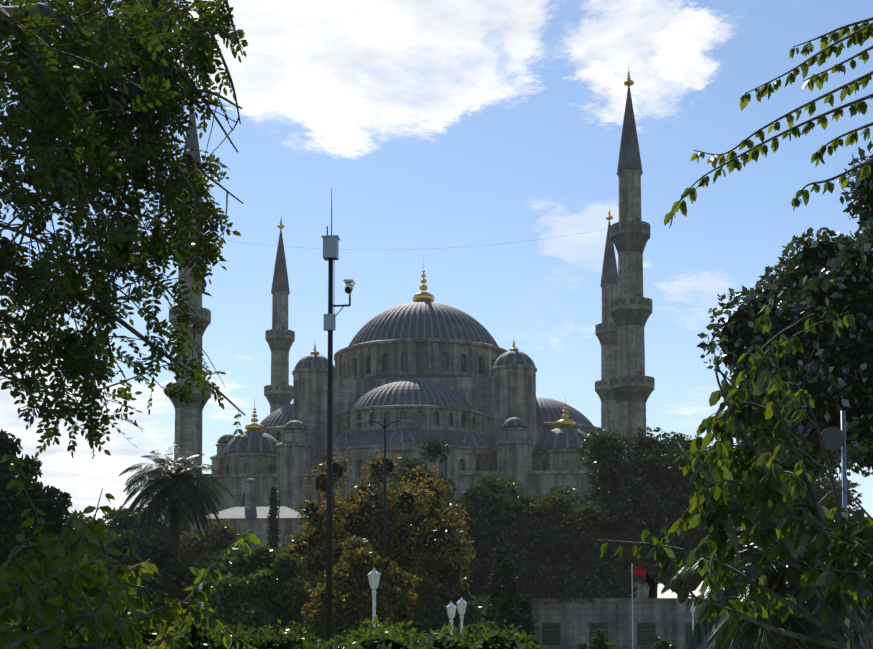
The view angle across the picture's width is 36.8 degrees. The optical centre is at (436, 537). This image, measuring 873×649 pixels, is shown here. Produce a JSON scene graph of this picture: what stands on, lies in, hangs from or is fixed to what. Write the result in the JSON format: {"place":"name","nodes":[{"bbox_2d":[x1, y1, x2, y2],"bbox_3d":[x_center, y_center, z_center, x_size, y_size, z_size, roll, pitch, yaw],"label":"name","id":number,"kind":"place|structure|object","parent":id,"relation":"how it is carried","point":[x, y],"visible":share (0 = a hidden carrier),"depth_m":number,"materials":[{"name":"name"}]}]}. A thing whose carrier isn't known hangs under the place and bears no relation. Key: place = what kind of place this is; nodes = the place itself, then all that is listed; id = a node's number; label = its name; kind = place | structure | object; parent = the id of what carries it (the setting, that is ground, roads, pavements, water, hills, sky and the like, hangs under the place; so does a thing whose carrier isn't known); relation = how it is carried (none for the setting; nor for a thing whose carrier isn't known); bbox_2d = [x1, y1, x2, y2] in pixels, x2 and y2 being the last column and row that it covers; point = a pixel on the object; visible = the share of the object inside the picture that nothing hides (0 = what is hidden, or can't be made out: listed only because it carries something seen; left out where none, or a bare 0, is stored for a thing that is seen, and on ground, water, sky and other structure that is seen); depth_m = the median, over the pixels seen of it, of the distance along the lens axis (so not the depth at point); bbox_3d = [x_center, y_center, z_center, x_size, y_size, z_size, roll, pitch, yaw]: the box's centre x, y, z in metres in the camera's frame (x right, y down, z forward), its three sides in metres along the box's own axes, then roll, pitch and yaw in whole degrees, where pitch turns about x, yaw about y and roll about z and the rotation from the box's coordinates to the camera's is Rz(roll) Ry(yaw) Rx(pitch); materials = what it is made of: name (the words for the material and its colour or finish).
{"place":"outdoors","nodes":[
{"label":"outdoors","id":0,"kind":"place"},
{"bbox_2d":[0,0,872,597],"label":"sky","id":1,"kind":"structure","parent":0,"point":[443,125],"materials":[{"name":"blue"}]},
{"bbox_3d":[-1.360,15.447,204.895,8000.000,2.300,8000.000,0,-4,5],"label":"ground","id":2,"kind":"structure","parent":0,"visible":0},
{"bbox_2d":[0,429,77,566],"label":"pine tree","id":3,"kind":"object","parent":2,"relation":"on","point":[53,507],"visible":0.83,"depth_m":42.84,"materials":[{"name":"green plant"}]},
{"bbox_2d":[26,554,80,568],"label":"tree","id":4,"kind":"object","parent":2,"relation":"on","point":[41,562],"depth_m":92.69,"materials":[{"name":"green plant"}]},
{"bbox_2d":[7,556,135,633],"bbox_3d":[-16.656,4.266,57.549,6.764,6.964,7.279,0,-4,5],"label":"tree","id":5,"kind":"object","parent":2,"relation":"on","point":[54,592],"depth_m":55.30,"materials":[{"name":"green plant"}]},
{"bbox_2d":[64,505,147,555],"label":"tree","id":6,"kind":"object","parent":2,"relation":"on","point":[134,518],"visible":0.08,"depth_m":111.40,"materials":[{"name":"green plant"}]},
{"bbox_2d":[0,0,247,459],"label":"tree","id":7,"kind":"object","parent":2,"relation":"on","point":[55,87],"visible":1,"depth_m":6.08,"materials":[{"name":"green plant"}]},
{"bbox_2d":[113,516,134,538],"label":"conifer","id":8,"kind":"object","parent":2,"relation":"on","point":[120,526],"visible":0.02,"depth_m":79.53,"materials":[{"name":"green plant"}]},
{"bbox_2d":[0,445,260,648],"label":"shrub","id":9,"kind":"object","parent":2,"relation":"on","point":[104,591],"visible":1,"depth_m":4.68,"materials":[{"name":"green plant"}]},
{"bbox_2d":[76,530,210,626],"bbox_3d":[-13.846,3.873,61.719,7.485,8.406,7.385,2,-4,-31],"label":"tree","id":10,"kind":"object","parent":2,"relation":"on","point":[174,577],"visible":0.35,"depth_m":59.76,"materials":[{"name":"green plant"}]},
{"bbox_2d":[133,507,193,546],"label":"tree","id":11,"kind":"object","parent":2,"relation":"on","point":[158,536],"visible":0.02,"depth_m":118.29,"materials":[{"name":"green plant"}]},
{"bbox_2d":[118,443,233,626],"bbox_3d":[-12.825,1.796,63.664,5.476,12.713,5.873,0,-4,5],"label":"palm","id":12,"kind":"object","parent":2,"relation":"on","point":[179,491],"visible":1,"depth_m":63.25,"materials":[{"name":"green plant"}]},
{"bbox_2d":[164,105,210,536],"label":"minaret","id":13,"kind":"object","parent":2,"relation":"on","point":[188,432],"visible":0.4,"depth_m":178.40,"materials":[{"name":"stone"}]},
{"bbox_2d":[231,228,609,249],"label":"overhead wire","id":14,"kind":"object","parent":13,"relation":"attached to","point":[410,249],"visible":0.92,"depth_m":178.25,"materials":[{"name":"black metal"}]},
{"bbox_2d":[198,583,205,606],"bbox_3d":[-9.032,4.190,50.624,0.400,5.092,0.346,0,-4,5],"label":"lantern post","id":15,"kind":"object","parent":2,"relation":"on","point":[199,588],"visible":0.19,"depth_m":50.67,"materials":[{"name":"white metal"}]},
{"bbox_2d":[179,519,271,586],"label":"tree","id":16,"kind":"object","parent":2,"relation":"on","point":[219,542],"visible":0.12,"depth_m":100.59,"materials":[{"name":"green plant"}]},
{"bbox_2d":[198,478,308,549],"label":"annex buildings","id":17,"kind":"structure","parent":2,"relation":"on","point":[251,516],"depth_m":161.66,"materials":[{"name":"stone"}]},
{"bbox_2d":[178,544,334,647],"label":"tree","id":18,"kind":"object","parent":2,"relation":"on","point":[274,592],"visible":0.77,"depth_m":54.25,"materials":[{"name":"green plant"}]},
{"bbox_2d":[206,547,333,591],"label":"tree","id":19,"kind":"object","parent":2,"relation":"on","point":[227,564],"visible":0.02,"depth_m":84.11,"materials":[{"name":"green plant"}]},
{"bbox_2d":[6,605,539,648],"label":"hedge","id":20,"kind":"object","parent":2,"relation":"on","point":[200,638],"visible":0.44,"depth_m":8.66,"materials":[{"name":"green plant"}]},
{"bbox_2d":[266,487,280,550],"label":"cypress tree","id":21,"kind":"object","parent":2,"relation":"on","point":[273,529],"visible":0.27,"depth_m":119.79,"materials":[{"name":"green plant"}]},
{"bbox_2d":[264,218,294,413],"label":"minaret","id":22,"kind":"object","parent":2,"relation":"on","point":[280,340],"visible":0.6,"depth_m":239.30,"materials":[{"name":"stone"}]},
{"bbox_2d":[289,522,342,646],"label":"tree","id":23,"kind":"object","parent":2,"relation":"on","point":[293,543],"depth_m":98.82,"materials":[{"name":"green plant"}]},
{"bbox_2d":[322,189,354,647],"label":"camera pole","id":24,"kind":"object","parent":2,"relation":"on","point":[330,248],"visible":1,"depth_m":36.64,"materials":[{"name":"grey metal"}]},
{"bbox_2d":[300,535,418,642],"bbox_3d":[-3.138,3.416,51.703,4.300,7.122,4.611,-2,-4,31],"label":"tree","id":25,"kind":"object","parent":2,"relation":"on","point":[351,598],"visible":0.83,"depth_m":50.56,"materials":[{"name":"green plant"}]},
{"bbox_2d":[368,568,380,634],"bbox_3d":[-1.800,2.876,37.856,0.400,4.057,0.346,0,-4,5],"label":"lantern post","id":26,"kind":"object","parent":2,"relation":"on","point":[374,576],"visible":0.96,"depth_m":37.87,"materials":[{"name":"white metal"}]},
{"bbox_2d":[277,451,476,638],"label":"tree","id":27,"kind":"object","parent":2,"relation":"on","point":[422,529],"visible":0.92,"depth_m":68.36,"materials":[{"name":"green plant"}]},
{"bbox_2d":[354,419,414,633],"bbox_3d":[-2.286,1.192,58.028,2.740,12.915,0.260,0,-4,5],"label":"lamp post","id":28,"kind":"object","parent":2,"relation":"on","point":[385,427],"visible":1,"depth_m":58.23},
{"bbox_2d":[203,256,614,597],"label":"mosque","id":29,"kind":"structure","parent":2,"relation":"on","point":[462,383],"depth_m":184.28,"materials":[{"name":"stone"}]},
{"bbox_2d":[376,436,463,504],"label":"tree","id":30,"kind":"object","parent":2,"relation":"on","point":[433,449],"visible":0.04,"depth_m":117.47,"materials":[{"name":"green plant"}]},
{"bbox_2d":[403,566,485,645],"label":"tree","id":31,"kind":"object","parent":2,"relation":"on","point":[430,610],"visible":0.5,"depth_m":75.72,"materials":[{"name":"green plant"}]},
{"bbox_2d":[446,601,456,639],"bbox_3d":[0.531,4.216,46.878,0.400,3.908,0.346,0,-4,5],"label":"lantern post","id":32,"kind":"object","parent":2,"relation":"on","point":[451,607],"visible":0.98,"depth_m":46.89,"materials":[{"name":"white metal"}]},
{"bbox_2d":[456,597,466,634],"bbox_3d":[0.882,4.049,45.894,0.400,3.966,0.346,0,-4,5],"label":"lantern post","id":33,"kind":"object","parent":2,"relation":"on","point":[461,603],"visible":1,"depth_m":45.91,"materials":[{"name":"white metal"}]},
{"bbox_2d":[438,622,491,645],"bbox_3d":[1.208,4.943,49.833,1.963,3.568,2.013,3,-4,-38],"label":"bush","id":34,"kind":"object","parent":2,"relation":"on","point":[468,628],"visible":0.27,"depth_m":49.57,"materials":[{"name":"green plant"}]},
{"bbox_2d":[439,478,532,597],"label":"tree","id":35,"kind":"object","parent":2,"relation":"on","point":[493,509],"visible":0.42,"depth_m":97.48,"materials":[{"name":"green plant"}]},
{"bbox_2d":[474,546,521,627],"bbox_3d":[2.801,4.421,61.624,4.048,8.182,4.467,0,-4,5],"label":"conifer","id":36,"kind":"object","parent":2,"relation":"on","point":[501,553],"visible":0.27,"depth_m":61.89,"materials":[{"name":"green plant"}]},
{"bbox_2d":[488,557,528,642],"bbox_3d":[3.240,4.322,57.987,2.639,7.023,2.698,-2,-4,35],"label":"conifer","id":37,"kind":"object","parent":2,"relation":"on","point":[508,610],"visible":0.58,"depth_m":57.82,"materials":[{"name":"green plant"}]},
{"bbox_2d":[446,472,579,564],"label":"tree","id":38,"kind":"object","parent":2,"relation":"on","point":[525,535],"visible":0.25,"depth_m":107.35,"materials":[{"name":"green plant"}]},
{"bbox_2d":[514,594,540,648],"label":"conifer","id":39,"kind":"object","parent":2,"relation":"on","point":[526,609],"visible":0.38,"depth_m":57.79,"materials":[{"name":"green plant"}]},
{"bbox_2d":[218,598,872,648],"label":"precinct wall","id":40,"kind":"structure","parent":2,"relation":"on","point":[565,624],"depth_m":102.97,"materials":[{"name":"stone"},{"name":"black metal"}]},
{"bbox_2d":[479,533,638,604],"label":"tree","id":41,"kind":"object","parent":2,"relation":"on","point":[597,577],"visible":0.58,"depth_m":103.97,"materials":[{"name":"green plant"}]},
{"bbox_2d":[525,492,647,579],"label":"tree","id":42,"kind":"object","parent":2,"relation":"on","point":[550,508],"visible":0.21,"depth_m":106.83,"materials":[{"name":"green plant"}]},
{"bbox_2d":[576,628,619,648],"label":"bush","id":43,"kind":"object","parent":2,"relation":"on","point":[598,639],"visible":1,"depth_m":69.89,"materials":[{"name":"green plant"}]},
{"bbox_2d":[595,209,617,437],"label":"minaret","id":44,"kind":"object","parent":2,"relation":"on","point":[606,331],"visible":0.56,"depth_m":233.89,"materials":[{"name":"stone"}]},
{"bbox_2d":[609,70,654,597],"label":"minaret","id":45,"kind":"object","parent":2,"relation":"on","point":[631,386],"visible":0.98,"depth_m":173.77,"materials":[{"name":"stone"}]},
{"bbox_2d":[632,564,645,648],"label":"flag","id":46,"kind":"object","parent":2,"relation":"on","point":[639,571],"visible":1,"depth_m":78.37,"materials":[{"name":"red fabric"}]},
{"bbox_2d":[563,426,744,597],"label":"tree","id":47,"kind":"object","parent":2,"relation":"on","point":[642,479],"visible":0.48,"depth_m":107.71,"materials":[{"name":"green plant"}]},
{"bbox_2d":[653,636,676,648],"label":"bush","id":48,"kind":"object","parent":2,"relation":"on","point":[658,644],"visible":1,"depth_m":79.94,"materials":[{"name":"green plant"}]},
{"bbox_2d":[638,562,703,597],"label":"tree","id":49,"kind":"object","parent":2,"relation":"on","point":[693,582],"depth_m":119.28,"materials":[{"name":"green plant"}]},
{"bbox_2d":[690,602,695,633],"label":"lantern post","id":50,"kind":"object","parent":2,"relation":"on","point":[692,609],"visible":0.65,"depth_m":70.29,"materials":[{"name":"white metal"}]},
{"bbox_2d":[642,442,805,595],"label":"tree","id":51,"kind":"object","parent":2,"relation":"on","point":[668,574],"depth_m":109.85,"materials":[{"name":"green plant"}]},
{"bbox_2d":[597,17,872,648],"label":"tree","id":52,"kind":"object","parent":2,"relation":"on","point":[741,418],"visible":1,"depth_m":6.42,"materials":[{"name":"green plant"}]},
{"bbox_2d":[661,482,872,648],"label":"palm","id":53,"kind":"object","parent":2,"relation":"on","point":[751,631],"visible":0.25,"depth_m":18.67,"materials":[{"name":"green plant"}]},
{"bbox_2d":[696,140,872,489],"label":"dense tree","id":54,"kind":"object","parent":2,"relation":"on","point":[818,277],"visible":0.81,"depth_m":29.09,"materials":[{"name":"green plant"}]},
{"bbox_2d":[729,476,872,585],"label":"tree","id":55,"kind":"object","parent":2,"relation":"on","point":[821,491],"visible":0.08,"depth_m":111.07,"materials":[{"name":"green plant"}]},
{"bbox_2d":[821,411,849,648],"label":"round sign on pole","id":56,"kind":"object","parent":2,"relation":"on","point":[834,438],"visible":0.73,"depth_m":16.17,"materials":[{"name":"silver metal"}]}
]}

